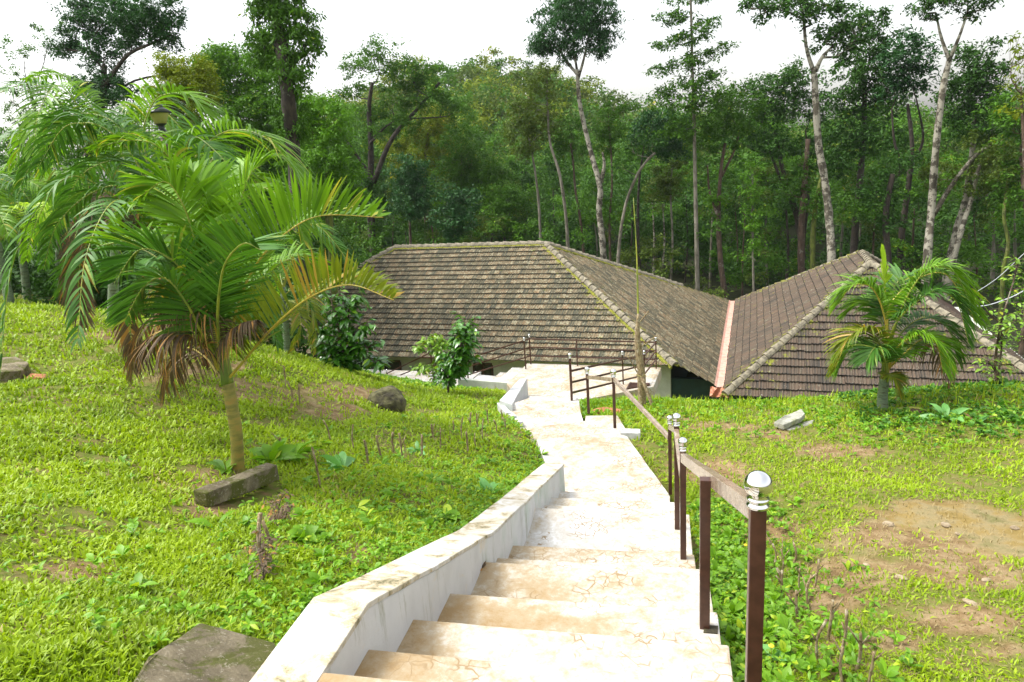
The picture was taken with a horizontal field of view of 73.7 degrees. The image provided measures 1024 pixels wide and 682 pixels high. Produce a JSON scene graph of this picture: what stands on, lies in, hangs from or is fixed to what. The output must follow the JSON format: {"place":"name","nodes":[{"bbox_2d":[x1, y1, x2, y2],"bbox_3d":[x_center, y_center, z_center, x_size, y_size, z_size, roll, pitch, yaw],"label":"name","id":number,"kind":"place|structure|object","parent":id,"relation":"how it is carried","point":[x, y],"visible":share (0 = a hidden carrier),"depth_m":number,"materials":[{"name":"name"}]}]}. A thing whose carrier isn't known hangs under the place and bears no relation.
{"place":"outdoors","nodes":[
{"label":"outdoors","id":0,"kind":"place"},
{"bbox_2d":[0,113,1023,681],"bbox_3d":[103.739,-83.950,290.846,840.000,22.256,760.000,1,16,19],"label":"ground","id":1,"kind":"structure","parent":0,"point":[906,515],"depth_m":6.71,"materials":[{"name":"green plant"}]},
{"bbox_2d":[0,356,30,380],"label":"stone slab","id":2,"kind":"object","parent":1,"relation":"on","point":[13,368],"depth_m":9.25,"materials":[{"name":"stone"}]},
{"bbox_2d":[0,20,70,247],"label":"tree","id":3,"kind":"object","parent":1,"relation":"on","point":[27,48],"visible":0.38,"depth_m":33.29,"materials":[{"name":"green plant"}]},
{"bbox_2d":[0,171,95,302],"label":"palm tree","id":4,"kind":"object","parent":1,"relation":"on","point":[8,219],"visible":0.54,"depth_m":16.08,"materials":[{"name":"green plant"}]},
{"bbox_2d":[0,165,109,300],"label":"palm tree","id":5,"kind":"object","parent":1,"relation":"on","point":[25,278],"visible":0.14,"depth_m":18.85,"materials":[{"name":"green plant"}]},
{"bbox_2d":[0,156,133,304],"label":"palm tree","id":6,"kind":"object","parent":1,"relation":"on","point":[59,254],"visible":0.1,"depth_m":19.01,"materials":[{"name":"green plant"}]},
{"bbox_2d":[0,66,221,321],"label":"palm tree","id":7,"kind":"object","parent":1,"relation":"on","point":[112,289],"visible":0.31,"depth_m":12.24,"materials":[{"name":"green plant"}]},
{"bbox_2d":[42,0,191,234],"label":"tree","id":8,"kind":"object","parent":1,"relation":"on","point":[127,24],"visible":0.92,"depth_m":28.53,"materials":[{"name":"green plant"}]},
{"bbox_2d":[0,77,330,378],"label":"palm tree","id":9,"kind":"object","parent":1,"relation":"on","point":[62,119],"visible":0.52,"depth_m":8.43,"materials":[{"name":"green plant"}]},
{"bbox_2d":[145,101,210,369],"bbox_3d":[-4.808,-1.361,10.012,0.340,4.123,0.340,1,16,19],"label":"street lamp","id":10,"kind":"object","parent":1,"relation":"on","point":[159,116],"visible":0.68,"depth_m":9.50,"materials":[{"name":"metal"}]},
{"bbox_2d":[0,148,369,355],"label":"thicket","id":11,"kind":"object","parent":1,"relation":"on","point":[39,286],"visible":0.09,"depth_m":20.11,"materials":[{"name":"green plant"}]},
{"bbox_2d":[140,47,229,153],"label":"tree","id":12,"kind":"object","parent":1,"relation":"on","point":[199,79],"visible":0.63,"depth_m":25.53,"materials":[{"name":"green plant"}]},
{"bbox_2d":[0,95,389,255],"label":"thicket","id":13,"kind":"object","parent":1,"relation":"on","point":[247,148],"visible":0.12,"depth_m":35.22,"materials":[{"name":"green plant"}]},
{"bbox_2d":[134,623,274,681],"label":"stone slab","id":14,"kind":"object","parent":1,"relation":"on","point":[200,652],"depth_m":2.60,"materials":[{"name":"stone"}]},
{"bbox_2d":[207,458,250,473],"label":"broadleaf plant","id":15,"kind":"object","parent":1,"relation":"on","point":[219,464],"visible":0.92,"depth_m":6.30,"materials":[{"name":"green plant"}]},
{"bbox_2d":[185,38,285,234],"bbox_3d":[-12.245,-7.085,33.245,5.869,14.328,4.242,9,20,42],"label":"tree","id":16,"kind":"object","parent":1,"relation":"on","point":[249,91],"visible":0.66,"depth_m":30.85,"materials":[{"name":"green plant"}]},
{"bbox_2d":[193,463,278,507],"bbox_3d":[-2.235,1.183,5.619,0.118,0.354,0.921,0,15,15],"label":"stone slab","id":17,"kind":"object","parent":1,"relation":"on","point":[234,486],"depth_m":5.50,"materials":[{"name":"stone"}]},
{"bbox_2d":[79,141,404,472],"bbox_3d":[-2.487,-0.209,6.110,2.180,3.003,3.978,-15,18,-36],"label":"palm tree","id":18,"kind":"object","parent":1,"relation":"on","point":[205,290],"visible":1,"depth_m":5.53,"materials":[{"name":"green plant"}]},
{"bbox_2d":[243,526,283,582],"bbox_3d":[-1.376,1.161,3.761,0.219,0.466,0.605,-8,15,-13],"label":"shrub","id":19,"kind":"object","parent":1,"relation":"on","point":[267,555],"visible":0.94,"depth_m":3.71,"materials":[{"name":"brown plant"}]},
{"bbox_2d":[0,402,547,646],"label":"weeds","id":20,"kind":"object","parent":1,"relation":"on","point":[305,598],"visible":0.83,"depth_m":4.40,"materials":[{"name":"green plant"}]},
{"bbox_2d":[248,438,306,464],"bbox_3d":[-2.357,1.090,6.737,0.564,0.193,0.485,-12,16,-27],"label":"broadleaf plant","id":21,"kind":"object","parent":1,"relation":"on","point":[279,450],"visible":0.87,"depth_m":6.71,"materials":[{"name":"green plant"}]},
{"bbox_2d":[262,488,297,525],"bbox_3d":[-1.540,1.126,4.627,0.203,0.442,0.839,-13,17,-30],"label":"shrub","id":22,"kind":"object","parent":1,"relation":"on","point":[279,515],"visible":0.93,"depth_m":4.69,"materials":[{"name":"brown plant"}]},
{"bbox_2d":[234,0,328,357],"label":"tree","id":23,"kind":"object","parent":1,"relation":"on","point":[279,56],"visible":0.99,"depth_m":20.68,"materials":[{"name":"green plant"}]},
{"bbox_2d":[289,439,323,464],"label":"broadleaf plant","id":24,"kind":"object","parent":1,"relation":"on","point":[299,448],"visible":0.52,"depth_m":6.97,"materials":[{"name":"green plant"}]},
{"bbox_2d":[286,524,327,545],"bbox_3d":[-1.368,1.281,4.451,0.297,0.125,0.335,-2,15,9],"label":"broadleaf plant","id":25,"kind":"object","parent":1,"relation":"on","point":[314,531],"visible":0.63,"depth_m":4.46,"materials":[{"name":"green plant"}]},
{"bbox_2d":[244,220,370,355],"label":"palm tree","id":26,"kind":"object","parent":1,"relation":"on","point":[287,345],"visible":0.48,"depth_m":14.14,"materials":[{"name":"green plant"}]},
{"bbox_2d":[267,87,374,337],"bbox_3d":[-7.092,-3.956,26.686,3.927,11.369,2.770,8,19,39],"label":"tree","id":27,"kind":"object","parent":1,"relation":"on","point":[320,108],"visible":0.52,"depth_m":25.30,"materials":[{"name":"green plant"}]},
{"bbox_2d":[313,451,355,470],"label":"broadleaf plant","id":28,"kind":"object","parent":1,"relation":"on","point":[340,459],"visible":0.72,"depth_m":6.90,"materials":[{"name":"green plant"}]},
{"bbox_2d":[302,286,391,373],"bbox_3d":[-3.588,-0.147,14.893,2.050,1.987,1.375,-2,15,6],"label":"shrub","id":29,"kind":"object","parent":1,"relation":"on","point":[345,350],"visible":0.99,"depth_m":14.74,"materials":[{"name":"green plant"}]},
{"bbox_2d":[0,295,726,681],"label":"lawn grass","id":30,"kind":"structure","parent":1,"relation":"on","point":[60,649],"depth_m":5.75,"materials":[{"name":"green plant"}]},
{"bbox_2d":[346,171,405,249],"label":"tree","id":31,"kind":"object","parent":1,"relation":"on","point":[369,187],"visible":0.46,"depth_m":48.47,"materials":[{"name":"green plant"}]},
{"bbox_2d":[367,385,406,413],"bbox_3d":[-2.108,1.046,11.560,0.676,0.562,0.627,1,16,19],"label":"boulder","id":32,"kind":"object","parent":1,"relation":"on","point":[391,398],"visible":0.7,"depth_m":11.35,"materials":[{"name":"stone"}]},
{"bbox_2d":[326,32,479,257],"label":"tree","id":33,"kind":"object","parent":1,"relation":"on","point":[400,121],"visible":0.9,"depth_m":46.28,"materials":[{"name":"green plant"}]},
{"bbox_2d":[380,152,442,243],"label":"tree","id":34,"kind":"object","parent":1,"relation":"on","point":[412,182],"visible":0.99,"depth_m":44.07,"materials":[{"name":"green plant"}]},
{"bbox_2d":[374,101,480,243],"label":"tree","id":35,"kind":"object","parent":1,"relation":"on","point":[431,128],"visible":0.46,"depth_m":51.27,"materials":[{"name":"green plant"}]},
{"bbox_2d":[409,333,451,383],"bbox_3d":[-2.400,0.587,20.779,1.309,1.719,1.668,-10,16,-23],"label":"shrub","id":36,"kind":"object","parent":1,"relation":"on","point":[435,339],"visible":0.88,"depth_m":20.49,"materials":[{"name":"green plant"}]},
{"bbox_2d":[425,175,456,243],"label":"tree","id":37,"kind":"object","parent":1,"relation":"on","point":[435,215],"visible":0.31,"depth_m":49.31,"materials":[{"name":"green plant"}]},
{"bbox_2d":[426,181,485,243],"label":"tree","id":38,"kind":"object","parent":1,"relation":"on","point":[457,218],"visible":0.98,"depth_m":41.91,"materials":[{"name":"green plant"}]},
{"bbox_2d":[430,311,486,392],"bbox_3d":[-1.216,0.347,15.441,1.457,1.891,1.136,1,16,19],"label":"shrub","id":39,"kind":"object","parent":1,"relation":"on","point":[458,357],"visible":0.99,"depth_m":15.32,"materials":[{"name":"green plant"}]},
{"bbox_2d":[428,120,521,242],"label":"tree","id":40,"kind":"object","parent":1,"relation":"on","point":[461,169],"visible":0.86,"depth_m":48.67,"materials":[{"name":"green plant"}]},
{"bbox_2d":[249,378,732,681],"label":"stairway","id":41,"kind":"object","parent":1,"relation":"on","point":[586,573],"visible":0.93,"depth_m":3.82,"materials":[{"name":"white concrete"}]},
{"bbox_2d":[584,367,772,681],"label":"railing","id":42,"kind":"object","parent":41,"relation":"on","point":[750,501],"visible":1,"depth_m":3.21,"materials":[{"name":"brown paint"}]},
{"bbox_2d":[481,177,538,241],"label":"tree","id":43,"kind":"object","parent":1,"relation":"on","point":[510,193],"visible":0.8,"depth_m":46.60,"materials":[{"name":"green plant"}]},
{"bbox_2d":[367,363,660,398],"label":"terrace","id":44,"kind":"structure","parent":1,"relation":"on","point":[548,379],"depth_m":19.96,"materials":[{"name":"beige paint"}]},
{"bbox_2d":[385,334,656,400],"bbox_3d":[0.840,0.313,20.152,5.823,3.648,12.259,-12,16,-27],"label":"railing","id":45,"kind":"object","parent":44,"relation":"on","point":[571,370],"visible":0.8,"depth_m":20.38,"materials":[{"name":"brown metal"}]},
{"bbox_2d":[496,98,555,239],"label":"tree","id":46,"kind":"object","parent":1,"relation":"on","point":[508,126],"visible":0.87,"depth_m":42.90,"materials":[{"name":"green plant"}]},
{"bbox_2d":[511,160,542,240],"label":"tree","id":47,"kind":"object","parent":1,"relation":"on","point":[525,180],"visible":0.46,"depth_m":53.95,"materials":[{"name":"green plant"}]},
{"bbox_2d":[503,58,569,247],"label":"tree","id":48,"kind":"object","parent":1,"relation":"on","point":[543,80],"visible":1,"depth_m":41.52,"materials":[{"name":"green plant"}]},
{"bbox_2d":[536,140,572,242],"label":"tree","id":49,"kind":"object","parent":1,"relation":"on","point":[566,179],"visible":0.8,"depth_m":52.16,"materials":[{"name":"green plant"}]},
{"bbox_2d":[96,80,1023,256],"bbox_3d":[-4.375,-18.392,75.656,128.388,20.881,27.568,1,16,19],"label":"woods","id":50,"kind":"object","parent":1,"relation":"on","point":[744,157],"visible":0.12,"depth_m":63.91,"materials":[{"name":"green plant"}]},
{"bbox_2d":[281,46,856,213],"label":"hill forest","id":51,"kind":"object","parent":1,"relation":"on","point":[451,72],"visible":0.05,"depth_m":109.12,"materials":[{"name":"green plant"}]},
{"bbox_2d":[544,112,594,252],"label":"tree","id":52,"kind":"object","parent":1,"relation":"on","point":[566,146],"visible":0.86,"depth_m":43.63,"materials":[{"name":"green plant"}]},
{"bbox_2d":[523,0,633,258],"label":"tree","id":53,"kind":"object","parent":1,"relation":"on","point":[584,18],"visible":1,"depth_m":38.46,"materials":[{"name":"green plant"}]},
{"bbox_2d":[578,169,613,256],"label":"tree","id":54,"kind":"object","parent":1,"relation":"on","point":[604,183],"visible":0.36,"depth_m":50.03,"materials":[{"name":"green plant"}]},
{"bbox_2d":[589,96,640,260],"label":"tree","id":55,"kind":"object","parent":1,"relation":"on","point":[605,132],"visible":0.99,"depth_m":41.59,"materials":[{"name":"green plant"}]},
{"bbox_2d":[607,161,656,263],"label":"tree","id":56,"kind":"object","parent":1,"relation":"on","point":[645,175],"visible":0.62,"depth_m":46.71,"materials":[{"name":"green plant"}]},
{"bbox_2d":[243,154,1023,306],"bbox_3d":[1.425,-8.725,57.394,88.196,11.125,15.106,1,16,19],"label":"undergrowth","id":57,"kind":"object","parent":1,"relation":"on","point":[658,223],"visible":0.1,"depth_m":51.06,"materials":[{"name":"green plant"}]},
{"bbox_2d":[605,133,670,262],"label":"tree","id":58,"kind":"object","parent":1,"relation":"on","point":[634,151],"visible":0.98,"depth_m":39.26,"materials":[{"name":"green plant"}]},
{"bbox_2d":[627,311,656,407],"bbox_3d":[2.564,0.445,13.159,0.645,2.130,0.286,7,18,35],"label":"trunk","id":59,"kind":"object","parent":1,"relation":"on","point":[643,391],"visible":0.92,"depth_m":13.17,"materials":[{"name":"brown plant"}]},
{"bbox_2d":[269,240,1023,401],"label":"house","id":60,"kind":"structure","parent":1,"relation":"on","point":[767,342],"depth_m":27.01,"materials":[{"name":"tile"}]},
{"bbox_2d":[629,162,668,274],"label":"tree","id":61,"kind":"object","parent":1,"relation":"on","point":[649,191],"visible":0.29,"depth_m":48.50,"materials":[{"name":"green plant"}]},
{"bbox_2d":[291,351,1023,470],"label":"weeds","id":62,"kind":"object","parent":1,"relation":"on","point":[776,406],"visible":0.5,"depth_m":11.15,"materials":[{"name":"green plant"}]},
{"bbox_2d":[624,105,697,269],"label":"tree","id":63,"kind":"object","parent":1,"relation":"on","point":[668,150],"visible":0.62,"depth_m":42.53,"materials":[{"name":"green plant"}]},
{"bbox_2d":[640,162,684,273],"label":"tree","id":64,"kind":"object","parent":1,"relation":"on","point":[654,193],"visible":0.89,"depth_m":44.20,"materials":[{"name":"green plant"}]},
{"bbox_2d":[649,159,692,279],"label":"tree","id":65,"kind":"object","parent":1,"relation":"on","point":[673,165],"visible":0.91,"depth_m":43.57,"materials":[{"name":"green plant"}]},
{"bbox_2d":[663,158,699,282],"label":"tree","id":66,"kind":"object","parent":1,"relation":"on","point":[684,181],"visible":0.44,"depth_m":49.64,"materials":[{"name":"green plant"}]},
{"bbox_2d":[642,0,741,290],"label":"tree","id":67,"kind":"object","parent":1,"relation":"on","point":[671,131],"visible":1,"depth_m":36.80,"materials":[{"name":"green plant"}]},
{"bbox_2d":[693,163,744,286],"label":"tree","id":68,"kind":"object","parent":1,"relation":"on","point":[728,170],"visible":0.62,"depth_m":46.56,"materials":[{"name":"green plant"}]},
{"bbox_2d":[679,77,774,299],"bbox_3d":[12.628,-8.335,40.339,5.230,13.789,3.512,1,16,19],"label":"tree","id":69,"kind":"object","parent":1,"relation":"on","point":[740,127],"visible":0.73,"depth_m":39.11,"materials":[{"name":"green plant"}]},
{"bbox_2d":[723,168,760,295],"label":"tree","id":70,"kind":"object","parent":1,"relation":"on","point":[742,186],"visible":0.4,"depth_m":42.91,"materials":[{"name":"green plant"}]},
{"bbox_2d":[722,167,772,287],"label":"tree","id":71,"kind":"object","parent":1,"relation":"on","point":[734,177],"visible":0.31,"depth_m":46.44,"materials":[{"name":"green plant"}]},
{"bbox_2d":[735,158,769,291],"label":"tree","id":72,"kind":"object","parent":1,"relation":"on","point":[752,200],"visible":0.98,"depth_m":37.23,"materials":[{"name":"green plant"}]},
{"bbox_2d":[750,157,788,286],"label":"tree","id":73,"kind":"object","parent":1,"relation":"on","point":[772,168],"visible":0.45,"depth_m":45.51,"materials":[{"name":"green plant"}]},
{"bbox_2d":[717,54,844,270],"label":"tree","id":74,"kind":"object","parent":1,"relation":"on","point":[785,81],"visible":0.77,"depth_m":42.43,"materials":[{"name":"green plant"}]},
{"bbox_2d":[767,166,810,278],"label":"tree","id":75,"kind":"object","parent":1,"relation":"on","point":[794,172],"visible":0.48,"depth_m":42.88,"materials":[{"name":"green plant"}]},
{"bbox_2d":[774,409,804,429],"bbox_3d":[4.412,1.234,10.741,0.684,0.140,0.270,-12,16,-27],"label":"stone","id":76,"kind":"object","parent":1,"relation":"on","point":[789,420],"visible":1,"depth_m":10.63,"materials":[{"name":"white stone"}]},
{"bbox_2d":[778,139,817,273],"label":"tree","id":77,"kind":"object","parent":1,"relation":"on","point":[803,184],"visible":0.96,"depth_m":37.92,"materials":[{"name":"green plant"}]},
{"bbox_2d":[687,491,925,681],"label":"weeds","id":78,"kind":"object","parent":1,"relation":"on","point":[731,620],"visible":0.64,"depth_m":4.79,"materials":[{"name":"green plant"}]},
{"bbox_2d":[735,0,879,261],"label":"tree","id":79,"kind":"object","parent":1,"relation":"on","point":[807,9],"visible":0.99,"depth_m":33.69,"materials":[{"name":"green plant"}]},
{"bbox_2d":[798,178,823,268],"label":"tree","id":80,"kind":"object","parent":1,"relation":"on","point":[815,204],"visible":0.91,"depth_m":37.17,"materials":[{"name":"green plant"}]},
{"bbox_2d":[831,161,870,257],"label":"tree","id":81,"kind":"object","parent":1,"relation":"on","point":[842,180],"visible":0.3,"depth_m":44.54,"materials":[{"name":"green plant"}]},
{"bbox_2d":[692,384,1023,681],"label":"lawn grass","id":82,"kind":"structure","parent":1,"relation":"on","point":[1005,593],"depth_m":7.26,"materials":[{"name":"green plant"}]},
{"bbox_2d":[809,1,920,253],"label":"tree","id":83,"kind":"object","parent":1,"relation":"on","point":[862,136],"visible":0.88,"depth_m":39.06,"materials":[{"name":"green plant"}]},
{"bbox_2d":[842,162,902,254],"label":"tree","id":84,"kind":"object","parent":1,"relation":"on","point":[867,174],"visible":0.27,"depth_m":41.60,"materials":[{"name":"green plant"}]},
{"bbox_2d":[850,147,929,263],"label":"tree","id":85,"kind":"object","parent":1,"relation":"on","point":[888,176],"visible":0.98,"depth_m":35.66,"materials":[{"name":"green plant"}]},
{"bbox_2d":[821,244,990,411],"bbox_3d":[6.293,-0.153,11.067,2.469,2.853,2.300,1,16,19],"label":"palm tree","id":86,"kind":"object","parent":1,"relation":"on","point":[886,298],"visible":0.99,"depth_m":10.80,"materials":[{"name":"green plant"}]},
{"bbox_2d":[868,24,944,272],"bbox_3d":[21.581,-9.470,38.093,4.041,15.209,2.862,-5,15,-4],"label":"tree","id":87,"kind":"object","parent":1,"relation":"on","point":[912,63],"visible":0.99,"depth_m":36.57,"materials":[{"name":"green plant"}]},
{"bbox_2d":[894,169,927,270],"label":"tree","id":88,"kind":"object","parent":1,"relation":"on","point":[925,202],"visible":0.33,"depth_m":43.51,"materials":[{"name":"green plant"}]},
{"bbox_2d":[838,378,1023,447],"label":"weeds","id":89,"kind":"object","parent":1,"relation":"on","point":[992,432],"visible":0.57,"depth_m":10.46,"materials":[{"name":"green plant"}]},
{"bbox_2d":[913,403,968,421],"bbox_3d":[6.428,1.096,10.279,0.763,0.288,0.663,6,17,32],"label":"broadleaf plant","id":90,"kind":"object","parent":1,"relation":"on","point":[945,407],"visible":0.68,"depth_m":10.27,"materials":[{"name":"green plant"}]},
{"bbox_2d":[900,0,1004,285],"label":"tree","id":91,"kind":"object","parent":1,"relation":"on","point":[932,192],"visible":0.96,"depth_m":31.65,"materials":[{"name":"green plant"}]},
{"bbox_2d":[912,128,1021,298],"bbox_3d":[23.492,-5.805,34.994,5.498,9.942,3.342,1,16,19],"label":"tree","id":92,"kind":"object","parent":1,"relation":"on","point":[987,156],"visible":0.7,"depth_m":34.43,"materials":[{"name":"green plant"}]},
{"bbox_2d":[930,33,1021,292],"bbox_3d":[23.916,-8.181,35.537,4.580,14.239,3.696,1,16,19],"label":"tree","id":93,"kind":"object","parent":1,"relation":"on","point":[975,80],"visible":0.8,"depth_m":34.09,"materials":[{"name":"green plant"}]},
{"bbox_2d":[957,174,997,288],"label":"tree","id":94,"kind":"object","parent":1,"relation":"on","point":[974,208],"visible":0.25,"depth_m":40.75,"materials":[{"name":"green plant"}]},
{"bbox_2d":[946,255,1023,385],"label":"sapling","id":95,"kind":"object","parent":1,"relation":"on","point":[995,366],"visible":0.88,"depth_m":11.73,"materials":[{"name":"green plant"}]},
{"bbox_2d":[972,177,1002,288],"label":"tree","id":96,"kind":"object","parent":1,"relation":"on","point":[992,275],"visible":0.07,"depth_m":42.78,"materials":[{"name":"green plant"}]},
{"bbox_2d":[971,91,1023,216],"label":"tree","id":97,"kind":"object","parent":1,"relation":"on","point":[1019,179],"visible":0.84,"depth_m":30.26,"materials":[{"name":"green plant"}]},
{"bbox_2d":[985,145,1021,337],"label":"tree","id":98,"kind":"object","parent":1,"relation":"on","point":[1007,250],"visible":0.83,"depth_m":31.02,"materials":[{"name":"green plant"}]},
{"bbox_2d":[993,30,1023,357],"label":"tree","id":99,"kind":"object","parent":1,"relation":"on","point":[1016,115],"visible":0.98,"depth_m":24.14,"materials":[{"name":"green plant"}]},
{"bbox_2d":[0,0,1023,186],"label":"sky","id":100,"kind":"structure","parent":0,"point":[450,32],"materials":[{"name":"white"}]},
{"bbox_2d":[311,356,1023,449],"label":"tall grass","id":101,"kind":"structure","parent":0,"point":[672,404],"depth_m":12.24,"materials":[{"name":"green plant"}]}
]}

